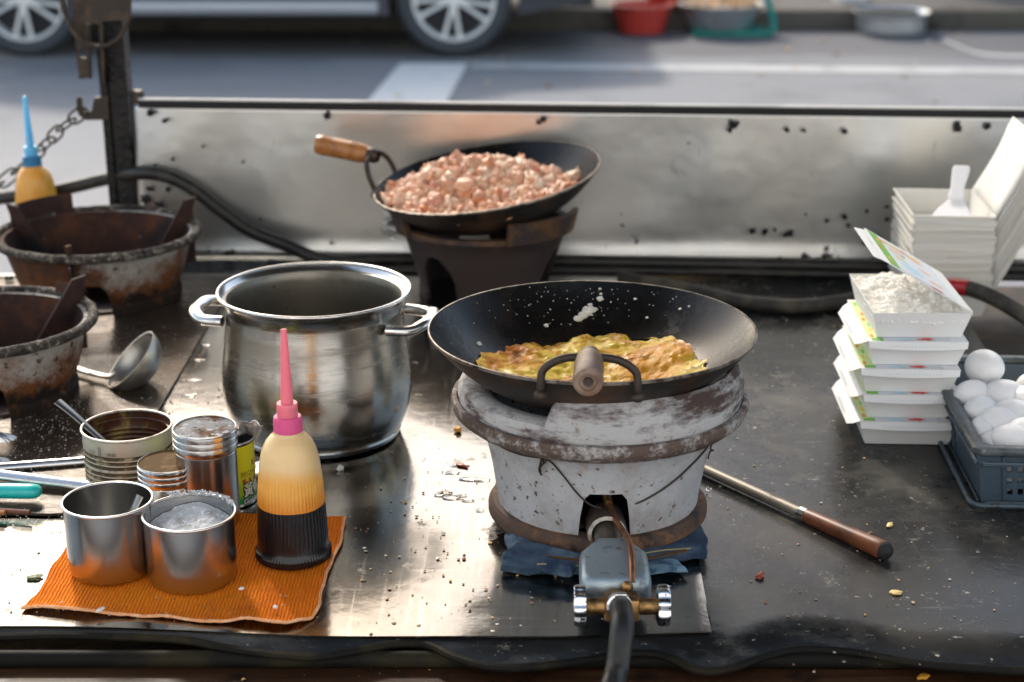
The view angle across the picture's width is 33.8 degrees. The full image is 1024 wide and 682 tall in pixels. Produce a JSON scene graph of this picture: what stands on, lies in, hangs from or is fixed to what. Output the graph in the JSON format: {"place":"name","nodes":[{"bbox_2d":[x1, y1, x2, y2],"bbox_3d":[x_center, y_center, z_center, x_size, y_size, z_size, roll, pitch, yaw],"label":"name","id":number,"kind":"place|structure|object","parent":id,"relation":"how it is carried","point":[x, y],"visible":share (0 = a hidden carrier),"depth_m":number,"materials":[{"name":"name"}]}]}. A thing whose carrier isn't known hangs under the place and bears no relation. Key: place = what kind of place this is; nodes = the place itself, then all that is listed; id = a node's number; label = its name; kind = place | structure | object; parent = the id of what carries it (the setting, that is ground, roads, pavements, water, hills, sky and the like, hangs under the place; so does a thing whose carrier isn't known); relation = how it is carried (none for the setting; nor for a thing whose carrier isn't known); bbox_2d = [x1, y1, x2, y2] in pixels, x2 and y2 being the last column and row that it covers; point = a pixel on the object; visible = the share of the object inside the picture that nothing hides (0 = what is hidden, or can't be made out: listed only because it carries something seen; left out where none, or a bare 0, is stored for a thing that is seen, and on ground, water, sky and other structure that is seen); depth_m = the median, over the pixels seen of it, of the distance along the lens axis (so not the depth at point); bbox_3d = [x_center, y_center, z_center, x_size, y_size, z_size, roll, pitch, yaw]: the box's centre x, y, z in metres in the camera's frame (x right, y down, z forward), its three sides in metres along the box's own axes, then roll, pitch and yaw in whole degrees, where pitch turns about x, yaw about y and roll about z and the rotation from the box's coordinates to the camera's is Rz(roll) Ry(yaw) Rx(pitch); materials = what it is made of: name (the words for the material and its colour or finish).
{"place":"outdoors","nodes":[
{"label":"outdoors","id":0,"kind":"place"},
{"bbox_2d":[0,31,1023,285],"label":"road","id":1,"kind":"structure","parent":0,"point":[52,85],"depth_m":9.29,"materials":[{"name":"asphalt"}]},
{"bbox_2d":[0,0,593,55],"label":"parked car","id":2,"kind":"object","parent":1,"relation":"on","point":[441,27],"visible":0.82,"depth_m":9.78,"materials":[{"name":"grey paint"}]},
{"bbox_2d":[369,63,466,100],"bbox_3d":[-0.540,-1.178,8.393,0.412,0.001,2.548,1,19,3],"label":"crossing marking","id":3,"kind":"object","parent":1,"relation":"on","point":[421,82],"visible":0.4,"depth_m":9.00,"materials":[{"name":"paint"}]},
{"bbox_2d":[0,0,1023,681],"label":"food cart","id":4,"kind":"object","parent":1,"relation":"on","point":[738,180],"visible":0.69,"depth_m":2.61,"materials":[{"name":"silver metal"}]},
{"bbox_2d":[15,96,56,203],"bbox_3d":[-0.837,-0.290,2.950,0.087,0.278,0.087,-1,18,0],"label":"sauce bottle","id":5,"kind":"object","parent":4,"relation":"on","point":[34,179],"visible":0.53,"depth_m":2.93,"materials":[{"name":"yellow plastic"}]},
{"bbox_2d":[0,106,88,188],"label":"chain","id":6,"kind":"object","parent":4,"relation":"hanging from","point":[16,170],"visible":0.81,"depth_m":2.96,"materials":[{"name":"grey metal"}]},
{"bbox_2d":[0,273,711,637],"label":"steel sheet","id":7,"kind":"object","parent":4,"relation":"on","point":[352,603],"visible":0.29,"depth_m":1.83,"materials":[{"name":"metal"}]},
{"bbox_2d":[0,508,30,514],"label":"wooden skewer","id":8,"kind":"object","parent":7,"relation":"on","point":[18,511],"visible":1,"depth_m":1.90,"materials":[{"name":"brown wood"}]},
{"bbox_2d":[26,574,42,580],"bbox_3d":[-0.500,0.247,1.763,0.019,0.004,0.013,0,18,0],"label":"dried leaf","id":9,"kind":"object","parent":7,"relation":"on","point":[37,577],"visible":1,"depth_m":1.76,"materials":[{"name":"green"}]},
{"bbox_2d":[0,277,229,515],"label":"greasy tray","id":10,"kind":"object","parent":7,"relation":"on","point":[179,334],"visible":0.41,"depth_m":2.30,"materials":[{"name":"metal"}]},
{"bbox_2d":[0,275,15,279],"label":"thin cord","id":11,"kind":"object","parent":10,"relation":"on","point":[8,277],"visible":0.48,"depth_m":2.79,"materials":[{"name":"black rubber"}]},
{"bbox_2d":[0,432,17,462],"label":"scalloped tongs","id":12,"kind":"object","parent":10,"relation":"on","point":[6,437],"visible":0.98,"depth_m":2.09,"materials":[{"name":"metal"}]},
{"bbox_2d":[0,483,41,498],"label":"turquoise knife","id":13,"kind":"object","parent":10,"relation":"on","point":[20,491],"visible":1,"depth_m":1.93,"materials":[{"name":"plastic"}]},
{"bbox_2d":[0,456,91,489],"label":"steel tongs","id":14,"kind":"object","parent":10,"relation":"on","point":[7,474],"visible":0.8,"depth_m":1.98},
{"bbox_2d":[0,275,98,419],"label":"soot stained stove","id":15,"kind":"object","parent":10,"relation":"on","point":[43,337],"visible":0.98,"depth_m":2.25,"materials":[{"name":"metal"}]},
{"bbox_2d":[0,193,201,315],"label":"burnt stove","id":16,"kind":"object","parent":10,"relation":"on","point":[128,259],"visible":0.95,"depth_m":2.71,"materials":[{"name":"metal"}]},
{"bbox_2d":[1,325,209,536],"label":"salt specks","id":17,"kind":"object","parent":10,"relation":"on","point":[70,437],"visible":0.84,"depth_m":2.14,"materials":[{"name":"white"}]},
{"bbox_2d":[77,331,161,390],"bbox_3d":[-0.573,0.015,2.352,0.226,0.077,0.082,14,23,37],"label":"ladle","id":18,"kind":"object","parent":10,"relation":"on","point":[136,365],"visible":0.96,"depth_m":2.31,"materials":[{"name":"metal"}]},
{"bbox_2d":[80,409,172,482],"bbox_3d":[-0.452,0.134,1.988,0.107,0.076,0.107,0,18,0],"label":"printed tin","id":19,"kind":"object","parent":7,"relation":"on","point":[132,437],"visible":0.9,"depth_m":1.96,"materials":[{"name":"beige"}]},
{"bbox_2d":[54,399,105,439],"bbox_3d":[-0.491,0.103,1.986,0.092,0.064,0.035,8,20,23],"label":"spoon","id":20,"kind":"object","parent":19,"relation":"in","point":[70,411],"visible":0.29,"depth_m":1.98,"materials":[{"name":"metal"}]},
{"bbox_2d":[21,512,345,623],"bbox_3d":[-0.339,0.234,1.796,0.314,0.010,0.260,2,19,7],"label":"orange cloth","id":21,"kind":"object","parent":7,"relation":"on","point":[258,582],"visible":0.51,"depth_m":1.72,"materials":[{"name":"fabric"}]},
{"bbox_2d":[60,481,153,585],"bbox_3d":[-0.421,0.202,1.765,0.095,0.080,0.095,0,18,0],"label":"steel mug","id":22,"kind":"object","parent":21,"relation":"on","point":[104,536],"visible":0.92,"depth_m":1.74,"materials":[{"name":"metal"}]},
{"bbox_2d":[129,494,142,511],"bbox_3d":[-0.417,0.207,1.769,0.030,0.081,0.066,13,23,34],"label":"spoon","id":23,"kind":"object","parent":22,"relation":"in","point":[136,502],"visible":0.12,"depth_m":1.77,"materials":[{"name":"metal"}]},
{"bbox_2d":[137,450,193,501],"bbox_3d":[-0.383,0.169,1.884,0.067,0.075,0.067,0,18,0],"label":"tin can","id":24,"kind":"object","parent":21,"relation":"on","point":[160,474],"visible":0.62,"depth_m":1.85,"materials":[{"name":"metal"}]},
{"bbox_2d":[140,493,236,594],"bbox_3d":[-0.333,0.211,1.747,0.098,0.075,0.098,0,18,0],"label":"steel mug","id":25,"kind":"object","parent":21,"relation":"on","point":[194,562],"visible":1,"depth_m":1.71,"materials":[{"name":"metal"}]},
{"bbox_2d":[150,489,233,530],"bbox_3d":[-0.333,0.189,1.742,0.090,0.038,0.094,0,18,0],"label":"salt","id":26,"kind":"object","parent":25,"relation":"in","point":[193,516],"visible":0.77,"depth_m":1.76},
{"bbox_2d":[172,415,240,525],"bbox_3d":[-0.340,0.149,1.879,0.071,0.116,0.071,0,18,0],"label":"tin can","id":27,"kind":"object","parent":21,"relation":"on","point":[208,444],"visible":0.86,"depth_m":1.85,"materials":[{"name":"metal"}]},
{"bbox_2d":[255,328,331,570],"bbox_3d":[-0.234,0.109,1.767,0.082,0.256,0.082,0,18,0],"label":"sauce bottle","id":28,"kind":"object","parent":21,"relation":"on","point":[292,529],"visible":1,"depth_m":1.76,"materials":[{"name":"plastic"}]},
{"bbox_2d":[237,420,262,507],"bbox_3d":[-0.323,0.133,1.942,0.068,0.106,0.061,-5,19,-14],"label":"label can","id":29,"kind":"object","parent":7,"relation":"on","point":[248,432],"visible":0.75,"depth_m":1.93,"materials":[{"name":"metal"}]},
{"bbox_2d":[189,261,438,458],"bbox_3d":[-0.247,0.025,2.130,0.278,0.192,0.249,-10,21,-28],"label":"stock pot","id":30,"kind":"object","parent":7,"relation":"on","point":[349,331],"visible":0.94,"depth_m":2.06,"materials":[{"name":"metal"}]},
{"bbox_2d":[183,344,711,510],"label":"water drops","id":31,"kind":"object","parent":7,"relation":"on","point":[443,493],"visible":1,"depth_m":2.01,"materials":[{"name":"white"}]},
{"bbox_2d":[389,207,578,298],"bbox_3d":[-0.047,-0.155,2.740,0.307,0.147,0.305,0,18,0],"label":"dark stove","id":32,"kind":"object","parent":7,"relation":"on","point":[520,253],"visible":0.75,"depth_m":2.64,"materials":[{"name":"brown metal"}]},
{"bbox_2d":[381,210,399,239],"bbox_3d":[-0.186,-0.189,2.700,0.047,0.052,0.049,2,19,7],"label":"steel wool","id":33,"kind":"object","parent":32,"relation":"on","point":[390,225],"visible":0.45,"depth_m":2.69,"materials":[{"name":"metal"}]},
{"bbox_2d":[314,135,600,235],"bbox_3d":[-0.061,-0.255,2.730,0.362,0.131,0.440,-13,22,-33],"label":"mince wok","id":34,"kind":"object","parent":32,"relation":"on","point":[564,157],"visible":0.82,"depth_m":2.73,"materials":[{"name":"metal"}]},
{"bbox_2d":[380,149,581,225],"bbox_3d":[-0.040,-0.255,2.697,0.333,0.108,0.336,13,22,33],"label":"minced meat","id":35,"kind":"object","parent":34,"relation":"in","point":[456,181],"visible":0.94,"depth_m":2.63,"materials":[{"name":"food"}]},
{"bbox_2d":[500,525,707,577],"bbox_3d":[0.100,0.203,1.861,0.224,0.025,0.245,0,18,0],"label":"denim rag","id":36,"kind":"object","parent":7,"relation":"on","point":[523,556],"visible":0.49,"depth_m":1.77,"materials":[{"name":"blue fabric"}]},
{"bbox_2d":[451,363,748,626],"bbox_3d":[0.096,0.123,1.810,0.327,0.187,0.452,0,18,0],"label":"white stove","id":37,"kind":"object","parent":36,"relation":"on","point":[606,476],"visible":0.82,"depth_m":1.75,"materials":[{"name":"metal"}]},
{"bbox_2d":[427,280,757,410],"bbox_3d":[0.077,0.006,1.825,0.357,0.127,0.387,17,25,41],"label":"omelette wok","id":38,"kind":"object","parent":37,"relation":"on","point":[721,337],"visible":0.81,"depth_m":1.91,"materials":[{"name":"metal"}]},
{"bbox_2d":[477,287,689,345],"bbox_3d":[0.075,-0.008,1.936,0.224,0.081,0.172,8,20,23],"label":"egg splatter","id":39,"kind":"object","parent":38,"relation":"on","point":[586,312],"visible":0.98,"depth_m":1.98,"materials":[{"name":"beige"}]},
{"bbox_2d":[476,333,706,381],"bbox_3d":[0.087,0.037,1.848,0.254,0.031,0.239,0,18,0],"label":"omelette","id":40,"kind":"object","parent":38,"relation":"in","point":[664,357],"visible":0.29,"depth_m":1.89,"materials":[{"name":"food"}]},
{"bbox_2d":[600,596,634,681],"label":"gas hose","id":41,"kind":"object","parent":37,"relation":"attached to","point":[619,649],"visible":1,"depth_m":1.57,"materials":[{"name":"black rubber"}]},
{"bbox_2d":[0,319,1014,680],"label":"food crumbs","id":42,"kind":"object","parent":4,"relation":"on","point":[516,575],"visible":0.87,"depth_m":1.77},
{"bbox_2d":[0,166,1023,273],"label":"long black hose","id":43,"kind":"object","parent":4,"relation":"on","point":[217,207],"visible":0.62,"depth_m":2.89,"materials":[{"name":"rubber"}]},
{"bbox_2d":[267,259,1023,280],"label":"flat black cable","id":44,"kind":"object","parent":4,"relation":"on","point":[736,272],"visible":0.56,"depth_m":2.85,"materials":[{"name":"rubber"}]},
{"bbox_2d":[703,464,892,559],"bbox_3d":[0.236,0.153,2.028,0.100,0.022,0.578,-13,23,-34],"label":"wooden handled turner","id":45,"kind":"object","parent":4,"relation":"on","point":[874,546],"visible":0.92,"depth_m":1.88,"materials":[{"name":"wood"}]},
{"bbox_2d":[617,271,1023,324],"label":"taped gas hose","id":46,"kind":"object","parent":4,"relation":"on","point":[1010,307],"visible":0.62,"depth_m":2.65,"materials":[{"name":"rubber"}]},
{"bbox_2d":[832,379,951,444],"bbox_3d":[0.494,0.090,2.194,0.136,0.035,0.178,1,19,2],"label":"lunch box","id":47,"kind":"object","parent":4,"relation":"on","point":[895,430],"visible":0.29,"depth_m":2.12,"materials":[{"name":"white"}]},
{"bbox_2d":[833,355,955,417],"bbox_3d":[0.495,0.056,2.184,0.136,0.035,0.178,1,19,2],"label":"lunch box","id":48,"kind":"object","parent":47,"relation":"on","point":[903,404],"visible":0.33,"depth_m":2.11,"materials":[{"name":"white"}]},
{"bbox_2d":[833,325,960,391],"bbox_3d":[0.491,0.023,2.171,0.136,0.035,0.178,1,19,3],"label":"lunch box","id":49,"kind":"object","parent":48,"relation":"on","point":[905,378],"visible":0.48,"depth_m":2.10,"materials":[{"name":"white"}]},
{"bbox_2d":[838,300,968,364],"bbox_3d":[0.497,-0.011,2.162,0.136,0.035,0.178,1,19,2],"label":"lunch box","id":50,"kind":"object","parent":49,"relation":"on","point":[920,350],"visible":0.56,"depth_m":2.09,"materials":[{"name":"white"}]},
{"bbox_2d":[849,227,972,336],"bbox_3d":[0.505,-0.077,2.142,0.123,0.103,0.174,0,19,1],"label":"lunch box","id":51,"kind":"object","parent":50,"relation":"on","point":[896,257],"visible":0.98,"depth_m":2.08,"materials":[{"name":"white"}]},
{"bbox_2d":[852,271,965,324],"bbox_3d":[0.505,-0.049,2.151,0.120,0.038,0.167,0,19,1],"label":"cooked rice","id":52,"kind":"object","parent":51,"relation":"in","point":[888,292],"visible":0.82,"depth_m":2.15,"materials":[{"name":"white food"}]},
{"bbox_2d":[889,590,902,594],"bbox_3d":[0.397,0.260,1.740,0.012,0.004,0.011,-13,22,-33],"label":"egg flake","id":53,"kind":"object","parent":4,"relation":"on","point":[895,592],"visible":1,"depth_m":1.74,"materials":[{"name":"yellow"}]},
{"bbox_2d":[917,673,929,679],"bbox_3d":[0.395,0.322,1.617,0.015,0.004,0.009,-16,24,-40],"label":"egg flake","id":54,"kind":"object","parent":4,"relation":"on","point":[924,676],"visible":1,"depth_m":1.61,"materials":[{"name":"yellow"}]},
{"bbox_2d":[888,245,1021,315],"bbox_3d":[0.708,-0.138,2.682,0.181,0.157,0.175,1,19,2],"label":"nested lunch box","id":55,"kind":"object","parent":4,"relation":"on","point":[964,298],"visible":0.14,"depth_m":2.62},
{"bbox_2d":[890,235,1023,312],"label":"nested lunch box","id":56,"kind":"object","parent":55,"relation":"in","point":[975,305],"visible":0.15,"depth_m":2.62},
{"bbox_2d":[895,238,1023,282],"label":"nested lunch box","id":57,"kind":"object","parent":56,"relation":"in","point":[1008,265],"visible":0.13,"depth_m":2.59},
{"bbox_2d":[894,254,1012,287],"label":"nested lunch box","id":58,"kind":"object","parent":57,"relation":"in","point":[900,272],"visible":0.15,"depth_m":2.61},
{"bbox_2d":[901,230,1023,285],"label":"nested lunch box","id":59,"kind":"object","parent":58,"relation":"on","point":[1004,263],"visible":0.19,"depth_m":2.60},
{"bbox_2d":[904,222,1023,282],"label":"nested lunch box","id":60,"kind":"object","parent":59,"relation":"in","point":[1002,261],"visible":0.13,"depth_m":2.60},
{"bbox_2d":[944,227,1023,281],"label":"nested lunch box","id":61,"kind":"object","parent":60,"relation":"in","point":[977,277],"visible":0.16,"depth_m":2.60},
{"bbox_2d":[942,218,1023,279],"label":"nested lunch box","id":62,"kind":"object","parent":61,"relation":"on","point":[992,270],"visible":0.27,"depth_m":2.60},
{"bbox_2d":[890,217,1023,272],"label":"nested lunch box","id":63,"kind":"object","parent":62,"relation":"on","point":[966,271],"visible":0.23,"depth_m":2.60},
{"bbox_2d":[890,230,1015,269],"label":"nested lunch box","id":64,"kind":"object","parent":63,"relation":"in","point":[894,242],"visible":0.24,"depth_m":2.60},
{"bbox_2d":[891,213,1023,269],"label":"nested lunch box","id":65,"kind":"object","parent":64,"relation":"on","point":[972,266],"visible":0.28,"depth_m":2.60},
{"bbox_2d":[890,205,1023,262],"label":"nested lunch box","id":66,"kind":"object","parent":65,"relation":"in","point":[1012,228],"visible":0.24,"depth_m":2.60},
{"bbox_2d":[891,202,1023,258],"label":"nested lunch box","id":67,"kind":"object","parent":66,"relation":"in","point":[964,256],"visible":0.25,"depth_m":2.60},
{"bbox_2d":[891,203,1023,258],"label":"nested lunch box","id":68,"kind":"object","parent":67,"relation":"on","point":[916,254],"visible":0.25,"depth_m":2.60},
{"bbox_2d":[892,204,1023,251],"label":"nested lunch box","id":69,"kind":"object","parent":68,"relation":"on","point":[916,250],"visible":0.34,"depth_m":2.59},
{"bbox_2d":[892,199,1023,251],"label":"nested lunch box","id":70,"kind":"object","parent":69,"relation":"on","point":[997,241],"visible":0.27,"depth_m":2.59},
{"bbox_2d":[893,207,1018,246],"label":"nested lunch box","id":71,"kind":"object","parent":70,"relation":"on","point":[906,234],"visible":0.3,"depth_m":2.60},
{"bbox_2d":[893,196,1023,246],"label":"nested lunch box","id":72,"kind":"object","parent":71,"relation":"on","point":[927,243],"visible":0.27,"depth_m":2.59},
{"bbox_2d":[893,190,1023,239],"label":"nested lunch box","id":73,"kind":"object","parent":72,"relation":"in","point":[1003,225],"visible":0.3,"depth_m":2.58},
{"bbox_2d":[892,182,1023,238],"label":"nested lunch box","id":74,"kind":"object","parent":73,"relation":"in","point":[994,233],"visible":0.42,"depth_m":2.58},
{"bbox_2d":[892,185,1021,240],"bbox_3d":[0.706,-0.238,2.649,0.181,0.157,0.175,0,19,3],"label":"nested lunch box","id":75,"kind":"object","parent":74,"relation":"on","point":[907,226],"visible":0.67,"depth_m":2.58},
{"bbox_2d":[895,175,1023,229],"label":"nested lunch box","id":76,"kind":"object","parent":75,"relation":"in","point":[965,227],"visible":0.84,"depth_m":2.58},
{"bbox_2d":[891,123,1013,231],"bbox_3d":[0.706,-0.248,2.644,0.180,0.157,0.175,0,18,1],"label":"nested lunch box","id":77,"kind":"object","parent":76,"relation":"on","point":[925,226],"visible":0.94,"depth_m":2.58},
{"bbox_2d":[908,180,1023,225],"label":"nested lunch box","id":78,"kind":"object","parent":77,"relation":"on","point":[1005,207],"visible":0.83,"depth_m":2.58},
{"bbox_2d":[893,117,1023,221],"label":"nested lunch box","id":79,"kind":"object","parent":78,"relation":"on","point":[987,196],"visible":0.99,"depth_m":2.66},
{"bbox_2d":[933,165,969,215],"bbox_3d":[0.692,-0.227,2.627,0.070,0.021,0.127,4,45,24],"label":"rice paddle","id":80,"kind":"object","parent":79,"relation":"in","point":[960,173],"visible":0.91,"depth_m":2.63,"materials":[{"name":"white plastic"}]},
{"bbox_2d":[938,354,1023,508],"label":"egg crate","id":81,"kind":"object","parent":4,"relation":"on","point":[986,473],"visible":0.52,"depth_m":1.95,"materials":[{"name":"grey plastic"}]},
{"bbox_2d":[971,415,993,434],"bbox_3d":[0.565,0.109,2.006,0.045,0.045,0.057,10,11,28],"label":"egg","id":82,"kind":"object","parent":81,"relation":"in","point":[981,424],"visible":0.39,"depth_m":1.99,"materials":[{"name":"white food"}]},
{"bbox_2d":[964,349,1004,383],"bbox_3d":[0.594,0.033,2.114,0.045,0.045,0.057,-7,8,-19],"label":"egg","id":83,"kind":"object","parent":81,"relation":"in","point":[986,366],"visible":0.93,"depth_m":2.10,"materials":[{"name":"white food"}]},
{"bbox_2d":[979,430,993,444],"bbox_3d":[0.568,0.128,1.976,0.045,0.045,0.057,-10,16,-28],"label":"egg","id":84,"kind":"object","parent":81,"relation":"in","point":[985,436],"visible":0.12,"depth_m":1.97,"materials":[{"name":"white food"}]},
{"bbox_2d":[991,423,1023,445],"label":"egg","id":85,"kind":"object","parent":81,"relation":"in","point":[1008,434],"visible":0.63,"depth_m":1.95,"materials":[{"name":"white food"}]},
{"bbox_2d":[1007,467,1022,491],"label":"egg","id":86,"kind":"object","parent":81,"relation":"in","point":[1020,469],"visible":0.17,"depth_m":1.96,"materials":[{"name":"white food"}]},
{"bbox_2d":[1008,417,1023,426],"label":"egg","id":87,"kind":"object","parent":81,"relation":"in","point":[1019,421],"visible":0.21,"depth_m":1.97,"materials":[{"name":"white food"}]},
{"label":"egg","id":88,"kind":"object","parent":81,"relation":"in","visible":0},
{"bbox_2d":[953,380,987,406],"bbox_3d":[0.572,0.070,2.089,0.057,0.045,0.045,12,9,-34],"label":"egg","id":89,"kind":"object","parent":88,"relation":"on","point":[965,392],"visible":0.56,"depth_m":2.07,"materials":[{"name":"white food"}]},
{"label":"egg","id":90,"kind":"object","parent":81,"relation":"in","visible":0},
{"bbox_2d":[963,396,996,420],"bbox_3d":[0.570,0.088,2.049,0.045,0.045,0.057,36,5,28],"label":"egg","id":91,"kind":"object","parent":90,"relation":"on","point":[974,407],"visible":0.48,"depth_m":2.03,"materials":[{"name":"white food"}]},
{"bbox_3d":[0.625,0.108,2.113,0.057,0.045,0.045,1,18,8],"label":"egg","id":92,"kind":"object","parent":81,"relation":"in","visible":0},
{"bbox_2d":[987,379,1020,402],"bbox_3d":[0.610,0.069,2.080,0.057,0.045,0.045,1,18,10],"label":"egg","id":93,"kind":"object","parent":92,"relation":"on","point":[998,390],"visible":0.5,"depth_m":2.06,"materials":[{"name":"white food"}]},
{"bbox_2d":[1013,385,1023,401],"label":"egg","id":94,"kind":"object","parent":93,"relation":"on","point":[1019,394],"visible":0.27,"depth_m":2.06,"materials":[{"name":"white food"}]},
{"label":"egg","id":95,"kind":"object","parent":81,"relation":"in","visible":0},
{"bbox_2d":[995,399,1023,416],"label":"egg","id":96,"kind":"object","parent":95,"relation":"on","point":[1016,406],"visible":0.23,"depth_m":2.02,"materials":[{"name":"white food"}]},
{"label":"egg","id":97,"kind":"object","parent":81,"relation":"in","visible":0},
{"bbox_2d":[980,406,1019,428],"bbox_3d":[0.581,0.101,2.000,0.057,0.045,0.045,9,20,39],"label":"egg","id":98,"kind":"object","parent":97,"relation":"on","point":[996,416],"visible":0.45,"depth_m":1.99,"materials":[{"name":"white food"}]},
{"bbox_2d":[90,7,1023,30],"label":"kerb","id":99,"kind":"structure","parent":1,"relation":"on","point":[818,19],"depth_m":10.85,"materials":[{"name":"concrete"}]},
{"bbox_2d":[609,0,673,35],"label":"red tub","id":100,"kind":"object","parent":1,"relation":"on","point":[641,17],"visible":1,"depth_m":10.64,"materials":[{"name":"plastic"}]},
{"bbox_2d":[339,31,1023,103],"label":"road litter","id":101,"kind":"object","parent":1,"relation":"on","point":[760,74],"visible":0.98,"depth_m":9.42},
{"bbox_2d":[688,0,776,36],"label":"teal frame","id":102,"kind":"object","parent":1,"relation":"on","point":[758,31],"visible":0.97,"depth_m":10.59,"materials":[{"name":"teal plastic"}]},
{"bbox_2d":[677,0,763,30],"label":"food basin","id":103,"kind":"object","parent":102,"relation":"on","point":[708,18],"visible":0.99,"depth_m":10.56,"materials":[{"name":"metal"}]},
{"bbox_2d":[684,0,757,7],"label":"peeled food","id":104,"kind":"object","parent":103,"relation":"in","point":[727,3],"visible":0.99,"depth_m":10.57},
{"bbox_2d":[470,63,1023,73],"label":"edge line","id":105,"kind":"object","parent":1,"relation":"on","point":[762,68],"visible":1,"depth_m":9.43,"materials":[{"name":"paint"}]},
{"bbox_2d":[853,6,930,36],"bbox_3d":[2.418,-2.036,10.747,0.490,0.142,0.490,0,18,0],"label":"empty basin","id":106,"kind":"object","parent":1,"relation":"on","point":[890,25],"visible":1,"depth_m":10.58,"materials":[{"name":"metal"}]},
{"bbox_2d":[942,38,1023,56],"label":"bay line","id":107,"kind":"object","parent":1,"relation":"on","point":[994,55],"visible":1,"depth_m":9.91,"materials":[{"name":"paint"}]},
{"bbox_2d":[511,0,1023,6],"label":"pavement","id":108,"kind":"structure","parent":0,"point":[908,3],"depth_m":11.23,"materials":[{"name":"concrete"}]},
{"bbox_2d":[833,0,867,2],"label":"white foam box","id":109,"kind":"object","parent":108,"relation":"on","point":[852,1],"visible":1,"depth_m":11.25,"materials":[{"name":"white plastic"}]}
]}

